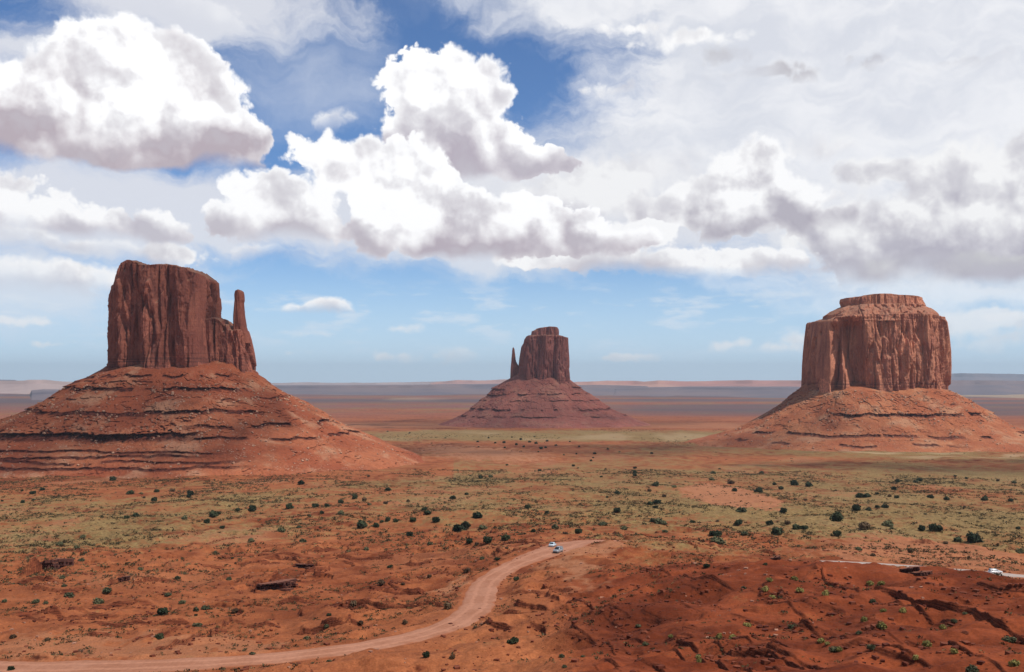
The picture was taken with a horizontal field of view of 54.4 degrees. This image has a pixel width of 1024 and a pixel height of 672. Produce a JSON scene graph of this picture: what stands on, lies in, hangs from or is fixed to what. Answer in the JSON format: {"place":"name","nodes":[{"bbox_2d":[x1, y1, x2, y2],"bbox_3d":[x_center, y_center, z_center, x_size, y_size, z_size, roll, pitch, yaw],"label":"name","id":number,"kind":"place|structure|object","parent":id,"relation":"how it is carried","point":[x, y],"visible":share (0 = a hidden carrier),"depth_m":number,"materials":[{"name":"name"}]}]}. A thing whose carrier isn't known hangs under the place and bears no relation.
{"place":"outdoors","nodes":[
{"label":"outdoors","id":0,"kind":"place"},
{"bbox_2d":[0,540,621,671],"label":"dirt road","id":1,"kind":"structure","parent":0,"point":[481,591],"depth_m":184.08,"materials":[{"name":"orange soil"}]},
{"bbox_2d":[553,546,562,552],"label":"car","id":2,"kind":"object","parent":1,"relation":"on","point":[557,549],"visible":1,"depth_m":314.59,"materials":[{"name":"grey paint"}]},
{"bbox_2d":[271,381,442,384],"bbox_3d":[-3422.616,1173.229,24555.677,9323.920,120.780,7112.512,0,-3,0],"label":"mesa","id":3,"kind":"structure","parent":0,"point":[354,383],"depth_m":23630.43,"materials":[{"name":"stone"}]},
{"bbox_2d":[430,379,507,383],"bbox_3d":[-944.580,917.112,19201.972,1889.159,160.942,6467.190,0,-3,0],"label":"mesa","id":4,"kind":"structure","parent":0,"point":[474,382],"depth_m":18381.93,"materials":[{"name":"stone"}]},
{"bbox_2d":[0,394,1023,671],"bbox_3d":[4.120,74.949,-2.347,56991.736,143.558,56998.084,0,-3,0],"label":"ground","id":5,"kind":"structure","parent":0,"point":[672,418],"depth_m":393.20,"materials":[{"name":"soil"}]},
{"bbox_2d":[31,599,39,603],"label":"sagebrush","id":6,"kind":"object","parent":5,"relation":"on","point":[35,601],"visible":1,"depth_m":298.27,"materials":[{"name":"green plant"}]},
{"bbox_2d":[0,380,71,393],"bbox_3d":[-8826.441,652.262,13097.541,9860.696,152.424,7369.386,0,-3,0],"label":"mesa","id":7,"kind":"structure","parent":5,"relation":"on","point":[19,387],"depth_m":11699.65,"materials":[{"name":"stone"}]},
{"bbox_2d":[30,389,60,399],"bbox_3d":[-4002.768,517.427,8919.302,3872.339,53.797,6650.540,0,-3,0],"label":"mesa","id":8,"kind":"structure","parent":5,"relation":"on","point":[41,394],"depth_m":8111.42,"materials":[{"name":"stone"}]},
{"bbox_2d":[40,558,73,568],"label":"rock outcrop","id":9,"kind":"object","parent":5,"relation":"on","point":[58,563],"visible":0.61,"depth_m":398.17,"materials":[{"name":"brown stone"}]},
{"bbox_2d":[64,592,74,597],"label":"sagebrush","id":10,"kind":"object","parent":5,"relation":"on","point":[69,594],"visible":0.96,"depth_m":321.13,"materials":[{"name":"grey plant"}]},
{"bbox_2d":[92,598,104,603],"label":"sagebrush","id":11,"kind":"object","parent":5,"relation":"on","point":[98,601],"visible":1,"depth_m":297.38,"materials":[{"name":"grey plant"}]},
{"bbox_2d":[102,587,111,593],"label":"sagebrush","id":12,"kind":"object","parent":5,"relation":"on","point":[105,590],"visible":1,"depth_m":328.17,"materials":[{"name":"green plant"}]},
{"bbox_2d":[109,476,116,480],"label":"juniper","id":13,"kind":"object","parent":5,"relation":"on","point":[113,478],"visible":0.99,"depth_m":1069.89,"materials":[{"name":"green plant"}]},
{"bbox_2d":[117,576,130,581],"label":"rock outcrop","id":14,"kind":"object","parent":5,"relation":"on","point":[123,578],"visible":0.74,"depth_m":359.17,"materials":[{"name":"brown stone"}]},
{"bbox_2d":[154,633,163,639],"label":"juniper","id":15,"kind":"object","parent":5,"relation":"on","point":[158,636],"visible":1,"depth_m":206.81,"materials":[{"name":"green plant"}]},
{"bbox_2d":[156,607,168,614],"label":"juniper","id":16,"kind":"object","parent":5,"relation":"on","point":[163,611],"visible":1,"depth_m":268.26,"materials":[{"name":"green plant"}]},
{"bbox_2d":[192,622,202,626],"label":"sagebrush","id":17,"kind":"object","parent":5,"relation":"on","point":[196,624],"visible":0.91,"depth_m":240.20,"materials":[{"name":"green plant"}]},
{"bbox_2d":[201,605,209,609],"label":"sagebrush","id":18,"kind":"object","parent":5,"relation":"on","point":[204,607],"visible":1,"depth_m":273.13,"materials":[{"name":"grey plant"}]},
{"bbox_2d":[0,260,423,477],"bbox_3d":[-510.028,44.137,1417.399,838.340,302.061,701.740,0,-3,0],"label":"butte","id":19,"kind":"object","parent":5,"relation":"on","point":[178,385],"visible":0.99,"depth_m":1289.43,"materials":[{"name":"stone"}]},
{"bbox_2d":[209,510,218,516],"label":"juniper","id":20,"kind":"object","parent":5,"relation":"on","point":[212,513],"visible":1,"depth_m":649.47,"materials":[{"name":"green plant"}]},
{"bbox_2d":[248,505,255,511],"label":"juniper","id":21,"kind":"object","parent":5,"relation":"on","point":[252,508],"visible":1,"depth_m":713.29,"materials":[{"name":"green plant"}]},
{"bbox_2d":[256,578,297,590],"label":"rock outcrop","id":22,"kind":"object","parent":5,"relation":"on","point":[285,584],"visible":0.98,"depth_m":318.37,"materials":[{"name":"brown stone"}]},
{"bbox_2d":[277,527,285,532],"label":"sagebrush","id":23,"kind":"object","parent":5,"relation":"on","point":[280,529],"visible":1,"depth_m":548.12,"materials":[{"name":"grey plant"}]},
{"bbox_2d":[285,503,293,508],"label":"juniper","id":24,"kind":"object","parent":5,"relation":"on","point":[289,506],"visible":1,"depth_m":727.02,"materials":[{"name":"green plant"}]},
{"bbox_2d":[293,563,313,568],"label":"rock outcrop","id":25,"kind":"object","parent":5,"relation":"on","point":[304,565],"visible":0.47,"depth_m":389.09,"materials":[{"name":"brown stone"}]},
{"bbox_2d":[350,600,356,606],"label":"dry shrub","id":26,"kind":"object","parent":5,"relation":"on","point":[353,603],"visible":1,"depth_m":252.60,"materials":[{"name":"beige plant"}]},
{"bbox_2d":[357,519,367,527],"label":"juniper","id":27,"kind":"object","parent":5,"relation":"on","point":[361,523],"visible":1,"depth_m":561.04,"materials":[{"name":"green plant"}]},
{"bbox_2d":[376,579,384,584],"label":"dry shrub","id":28,"kind":"object","parent":5,"relation":"on","point":[380,582],"visible":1,"depth_m":300.04,"materials":[{"name":"brown plant"}]},
{"bbox_2d":[422,651,429,657],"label":"juniper","id":29,"kind":"object","parent":5,"relation":"on","point":[426,654],"visible":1,"depth_m":168.54,"materials":[{"name":"green plant"}]},
{"bbox_2d":[432,516,439,521],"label":"juniper","id":30,"kind":"object","parent":5,"relation":"on","point":[435,519],"visible":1,"depth_m":565.97,"materials":[{"name":"green plant"}]},
{"bbox_2d":[443,603,451,608],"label":"dry shrub","id":31,"kind":"object","parent":5,"relation":"on","point":[447,605],"visible":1,"depth_m":225.93,"materials":[{"name":"beige plant"}]},
{"bbox_2d":[452,524,466,531],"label":"juniper","id":32,"kind":"object","parent":5,"relation":"on","point":[457,527],"visible":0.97,"depth_m":502.55,"materials":[{"name":"green plant"}]},
{"bbox_2d":[274,384,648,395],"bbox_3d":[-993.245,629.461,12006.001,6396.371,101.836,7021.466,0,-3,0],"label":"mesa","id":33,"kind":"structure","parent":5,"relation":"on","point":[452,389],"depth_m":10767.73,"materials":[{"name":"stone"}]},
{"bbox_2d":[461,521,470,527],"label":"juniper","id":34,"kind":"object","parent":5,"relation":"on","point":[467,524],"visible":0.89,"depth_m":542.92,"materials":[{"name":"green plant"}]},
{"bbox_2d":[466,538,472,542],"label":"juniper","id":35,"kind":"object","parent":5,"relation":"on","point":[468,540],"visible":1,"depth_m":432.02,"materials":[{"name":"green plant"}]},
{"bbox_2d":[472,511,482,517],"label":"juniper","id":36,"kind":"object","parent":5,"relation":"on","point":[477,515],"visible":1,"depth_m":578.59,"materials":[{"name":"green plant"}]},
{"bbox_2d":[479,525,487,529],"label":"sagebrush","id":37,"kind":"object","parent":5,"relation":"on","point":[484,527],"visible":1,"depth_m":510.41,"materials":[{"name":"grey plant"}]},
{"bbox_2d":[483,536,491,543],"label":"juniper","id":38,"kind":"object","parent":5,"relation":"on","point":[487,539],"visible":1,"depth_m":416.92,"materials":[{"name":"green plant"}]},
{"bbox_2d":[500,534,510,540],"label":"juniper","id":39,"kind":"object","parent":5,"relation":"on","point":[505,537],"visible":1,"depth_m":417.73,"materials":[{"name":"green plant"}]},
{"bbox_2d":[1,540,1013,667],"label":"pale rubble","id":40,"kind":"object","parent":5,"relation":"on","point":[370,651],"visible":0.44,"depth_m":208.76,"materials":[{"name":"stone"}]},
{"bbox_2d":[0,531,1021,671],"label":"rubble","id":41,"kind":"object","parent":5,"relation":"on","point":[710,657],"visible":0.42,"depth_m":197.40,"materials":[{"name":"red stone"}]},
{"bbox_2d":[0,428,1023,671],"bbox_3d":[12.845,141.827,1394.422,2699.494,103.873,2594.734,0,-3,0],"label":"scrub","id":42,"kind":"object","parent":5,"relation":"on","point":[570,524],"visible":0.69,"depth_m":550.14,"materials":[{"name":"green plant"}]},
{"bbox_2d":[4,503,1023,671],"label":"ledge blocks","id":43,"kind":"structure","parent":5,"relation":"on","point":[874,657],"depth_m":164.75,"materials":[{"name":"brown stone"}]},
{"bbox_2d":[510,637,518,643],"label":"juniper","id":44,"kind":"object","parent":5,"relation":"on","point":[515,639],"visible":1,"depth_m":167.41,"materials":[{"name":"green plant"}]},
{"bbox_2d":[439,326,649,427],"bbox_3d":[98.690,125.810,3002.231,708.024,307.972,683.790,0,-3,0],"label":"butte","id":45,"kind":"object","parent":5,"relation":"on","point":[539,388],"visible":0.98,"depth_m":2887.72,"materials":[{"name":"stone"}]},
{"bbox_2d":[575,528,581,532],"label":"juniper","id":46,"kind":"object","parent":5,"relation":"on","point":[578,530],"visible":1,"depth_m":435.69,"materials":[{"name":"green plant"}]},
{"bbox_2d":[598,521,607,525],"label":"sagebrush","id":47,"kind":"object","parent":5,"relation":"on","point":[603,523],"visible":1,"depth_m":486.79,"materials":[{"name":"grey plant"}]},
{"bbox_2d":[613,507,620,511],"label":"juniper","id":48,"kind":"object","parent":5,"relation":"on","point":[617,509],"visible":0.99,"depth_m":661.67,"materials":[{"name":"green plant"}]},
{"bbox_2d":[654,517,662,523],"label":"sagebrush","id":49,"kind":"object","parent":5,"relation":"on","point":[658,520],"visible":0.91,"depth_m":553.67,"materials":[{"name":"grey plant"}]},
{"bbox_2d":[612,386,799,397],"bbox_3d":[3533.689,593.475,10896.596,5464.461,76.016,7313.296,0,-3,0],"label":"mesa","id":50,"kind":"structure","parent":5,"relation":"on","point":[761,392],"depth_m":9558.46,"materials":[{"name":"stone"}]},
{"bbox_2d":[709,530,721,535],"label":"juniper","id":51,"kind":"object","parent":5,"relation":"on","point":[715,533],"visible":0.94,"depth_m":463.65,"materials":[{"name":"green plant"}]},
{"bbox_2d":[710,536,725,544],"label":"sagebrush","id":52,"kind":"object","parent":5,"relation":"on","point":[716,539],"visible":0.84,"depth_m":412.30,"materials":[{"name":"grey plant"}]},
{"bbox_2d":[715,633,722,638],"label":"rabbitbrush","id":53,"kind":"object","parent":5,"relation":"on","point":[718,636],"visible":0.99,"depth_m":146.04,"materials":[{"name":"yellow plant"}]},
{"bbox_2d":[733,518,742,524],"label":"juniper","id":54,"kind":"object","parent":5,"relation":"on","point":[738,522],"visible":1,"depth_m":549.43,"materials":[{"name":"green plant"}]},
{"bbox_2d":[735,506,746,512],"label":"sagebrush","id":55,"kind":"object","parent":5,"relation":"on","point":[740,509],"visible":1,"depth_m":659.37,"materials":[{"name":"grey plant"}]},
{"bbox_2d":[743,622,751,626],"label":"rabbitbrush","id":56,"kind":"object","parent":5,"relation":"on","point":[746,624],"visible":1,"depth_m":154.12,"materials":[{"name":"yellow plant"}]},
{"bbox_2d":[754,487,762,491],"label":"juniper","id":57,"kind":"object","parent":5,"relation":"on","point":[758,489],"visible":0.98,"depth_m":885.76,"materials":[{"name":"green plant"}]},
{"bbox_2d":[771,555,780,559],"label":"rock outcrop","id":58,"kind":"object","parent":5,"relation":"on","point":[777,557],"visible":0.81,"depth_m":227.04,"materials":[{"name":"brown stone"}]},
{"bbox_2d":[771,526,783,535],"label":"juniper","id":59,"kind":"object","parent":5,"relation":"on","point":[777,531],"visible":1,"depth_m":452.79,"materials":[{"name":"green plant"}]},
{"bbox_2d":[790,479,798,485],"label":"juniper","id":60,"kind":"object","parent":5,"relation":"on","point":[793,482],"visible":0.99,"depth_m":980.21,"materials":[{"name":"green plant"}]},
{"bbox_2d":[792,523,801,529],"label":"juniper","id":61,"kind":"object","parent":5,"relation":"on","point":[795,526],"visible":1,"depth_m":498.78,"materials":[{"name":"green plant"}]},
{"bbox_2d":[796,587,803,591],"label":"rabbitbrush","id":62,"kind":"object","parent":5,"relation":"on","point":[798,589],"visible":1,"depth_m":173.39,"materials":[{"name":"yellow plant"}]},
{"bbox_2d":[805,481,812,486],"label":"juniper","id":63,"kind":"object","parent":5,"relation":"on","point":[808,483],"visible":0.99,"depth_m":964.92,"materials":[{"name":"green plant"}]},
{"bbox_2d":[817,638,824,642],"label":"rabbitbrush","id":64,"kind":"object","parent":5,"relation":"on","point":[820,640],"visible":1,"depth_m":128.36,"materials":[{"name":"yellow plant"}]},
{"bbox_2d":[821,590,828,595],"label":"rabbitbrush","id":65,"kind":"object","parent":5,"relation":"on","point":[825,592],"visible":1,"depth_m":165.21,"materials":[{"name":"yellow plant"}]},
{"bbox_2d":[828,646,836,652],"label":"sagebrush","id":66,"kind":"object","parent":5,"relation":"on","point":[831,649],"visible":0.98,"depth_m":118.73,"materials":[{"name":"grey plant"}]},
{"bbox_2d":[829,511,843,521],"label":"juniper","id":67,"kind":"object","parent":5,"relation":"on","point":[836,516],"visible":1,"depth_m":558.11,"materials":[{"name":"green plant"}]},
{"bbox_2d":[832,530,841,536],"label":"juniper","id":68,"kind":"object","parent":5,"relation":"on","point":[838,533],"visible":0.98,"depth_m":452.91,"materials":[{"name":"green plant"}]},
{"bbox_2d":[836,646,842,651],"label":"rabbitbrush","id":69,"kind":"object","parent":5,"relation":"on","point":[839,649],"visible":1,"depth_m":117.99,"materials":[{"name":"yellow plant"}]},
{"bbox_2d":[685,293,1023,452],"bbox_3d":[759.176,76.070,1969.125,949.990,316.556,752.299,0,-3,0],"label":"butte","id":70,"kind":"object","parent":5,"relation":"on","point":[876,371],"visible":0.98,"depth_m":1872.65,"materials":[{"name":"stone"}]},
{"bbox_2d":[851,504,860,510],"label":"juniper","id":71,"kind":"object","parent":5,"relation":"on","point":[855,507],"visible":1,"depth_m":672.55,"materials":[{"name":"green plant"}]},
{"bbox_2d":[855,493,863,497],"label":"juniper","id":72,"kind":"object","parent":5,"relation":"on","point":[858,495],"visible":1,"depth_m":826.48,"materials":[{"name":"green plant"}]},
{"bbox_2d":[859,521,870,529],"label":"dry shrub","id":73,"kind":"object","parent":5,"relation":"on","point":[865,525],"visible":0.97,"depth_m":513.65,"materials":[{"name":"brown plant"}]},
{"bbox_2d":[866,580,873,585],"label":"rabbitbrush","id":74,"kind":"object","parent":5,"relation":"on","point":[870,582],"visible":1,"depth_m":191.16,"materials":[{"name":"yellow plant"}]},
{"bbox_2d":[865,644,875,649],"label":"sagebrush","id":75,"kind":"object","parent":5,"relation":"on","point":[871,647],"visible":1,"depth_m":112.73,"materials":[{"name":"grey plant"}]},
{"bbox_2d":[876,621,887,629],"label":"rabbitbrush","id":76,"kind":"object","parent":5,"relation":"on","point":[881,625],"visible":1,"depth_m":134.36,"materials":[{"name":"green plant"}]},
{"bbox_2d":[881,520,893,526],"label":"sagebrush","id":77,"kind":"object","parent":5,"relation":"on","point":[888,523],"visible":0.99,"depth_m":574.02,"materials":[{"name":"grey plant"}]},
{"bbox_2d":[899,607,906,612],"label":"rabbitbrush","id":78,"kind":"object","parent":5,"relation":"on","point":[903,609],"visible":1,"depth_m":148.64,"materials":[{"name":"yellow plant"}]},
{"bbox_2d":[899,566,919,573],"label":"rock outcrop","id":79,"kind":"object","parent":5,"relation":"on","point":[910,569],"visible":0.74,"depth_m":199.90,"materials":[{"name":"brown stone"}]},
{"bbox_2d":[910,570,932,575],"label":"rock outcrop","id":80,"kind":"object","parent":5,"relation":"on","point":[922,573],"visible":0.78,"depth_m":195.53,"materials":[{"name":"brown stone"}]},
{"bbox_2d":[918,525,924,530],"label":"juniper","id":81,"kind":"object","parent":5,"relation":"on","point":[921,528],"visible":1,"depth_m":539.15,"materials":[{"name":"green plant"}]},
{"bbox_2d":[921,640,932,646],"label":"rabbitbrush","id":82,"kind":"object","parent":5,"relation":"on","point":[926,643],"visible":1,"depth_m":112.36,"materials":[{"name":"green plant"}]},
{"bbox_2d":[928,523,937,530],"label":"juniper","id":83,"kind":"object","parent":5,"relation":"on","point":[932,526],"visible":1,"depth_m":538.23,"materials":[{"name":"green plant"}]},
{"bbox_2d":[938,624,947,629],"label":"rabbitbrush","id":84,"kind":"object","parent":5,"relation":"on","point":[942,626],"visible":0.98,"depth_m":135.55,"materials":[{"name":"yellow plant"}]},
{"bbox_2d":[950,647,957,653],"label":"rabbitbrush","id":85,"kind":"object","parent":5,"relation":"on","point":[953,650],"visible":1,"depth_m":107.58,"materials":[{"name":"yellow plant"}]},
{"bbox_2d":[953,536,962,541],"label":"juniper","id":86,"kind":"object","parent":5,"relation":"on","point":[958,538],"visible":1,"depth_m":509.04,"materials":[{"name":"green plant"}]},
{"bbox_2d":[965,664,978,671],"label":"sagebrush","id":87,"kind":"object","parent":5,"relation":"on","point":[971,668],"visible":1,"depth_m":99.59,"materials":[{"name":"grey plant"}]},
{"bbox_2d":[966,531,983,542],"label":"juniper","id":88,"kind":"object","parent":5,"relation":"on","point":[972,537],"visible":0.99,"depth_m":504.32,"materials":[{"name":"green plant"}]},
{"bbox_2d":[981,495,987,500],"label":"juniper","id":89,"kind":"object","parent":5,"relation":"on","point":[984,498],"visible":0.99,"depth_m":836.71,"materials":[{"name":"green plant"}]},
{"bbox_2d":[948,380,1023,394],"bbox_3d":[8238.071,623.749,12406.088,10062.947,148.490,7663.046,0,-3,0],"label":"mesa","id":90,"kind":"structure","parent":5,"relation":"on","point":[980,387],"depth_m":10686.21,"materials":[{"name":"stone"}]},
{"bbox_2d":[1001,636,1016,642],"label":"sagebrush","id":91,"kind":"object","parent":5,"relation":"on","point":[1010,639],"visible":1,"depth_m":124.10,"materials":[{"name":"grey plant"}]},
{"bbox_2d":[1008,659,1020,666],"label":"rabbitbrush","id":92,"kind":"object","parent":5,"relation":"on","point":[1013,663],"visible":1,"depth_m":99.58,"materials":[{"name":"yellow plant"}]},
{"bbox_2d":[1015,548,1023,553],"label":"sagebrush","id":93,"kind":"object","parent":5,"relation":"on","point":[1020,550],"visible":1,"depth_m":466.31,"materials":[{"name":"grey plant"}]},
{"bbox_2d":[0,0,1023,382],"label":"sky","id":94,"kind":"structure","parent":0,"point":[390,190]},
{"bbox_2d":[574,380,800,386],"bbox_3d":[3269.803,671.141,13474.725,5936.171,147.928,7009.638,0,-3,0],"label":"mesa","id":95,"kind":"structure","parent":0,"point":[750,383],"depth_m":12506.92,"materials":[{"name":"stone"}]},
{"bbox_2d":[822,561,1023,577],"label":"gravel road","id":96,"kind":"structure","parent":0,"point":[1013,575],"depth_m":335.50,"materials":[{"name":"beige gravel"}]},
{"bbox_2d":[988,569,1002,573],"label":"parked car","id":97,"kind":"object","parent":96,"relation":"on","point":[994,570],"visible":0.98,"depth_m":335.92,"materials":[{"name":"white paint"}]},
{"bbox_2d":[951,373,1023,380],"bbox_3d":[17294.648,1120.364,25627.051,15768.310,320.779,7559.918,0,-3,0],"label":"mesa","id":98,"kind":"structure","parent":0,"point":[985,376],"depth_m":24312.85,"materials":[{"name":"stone"}]}
]}

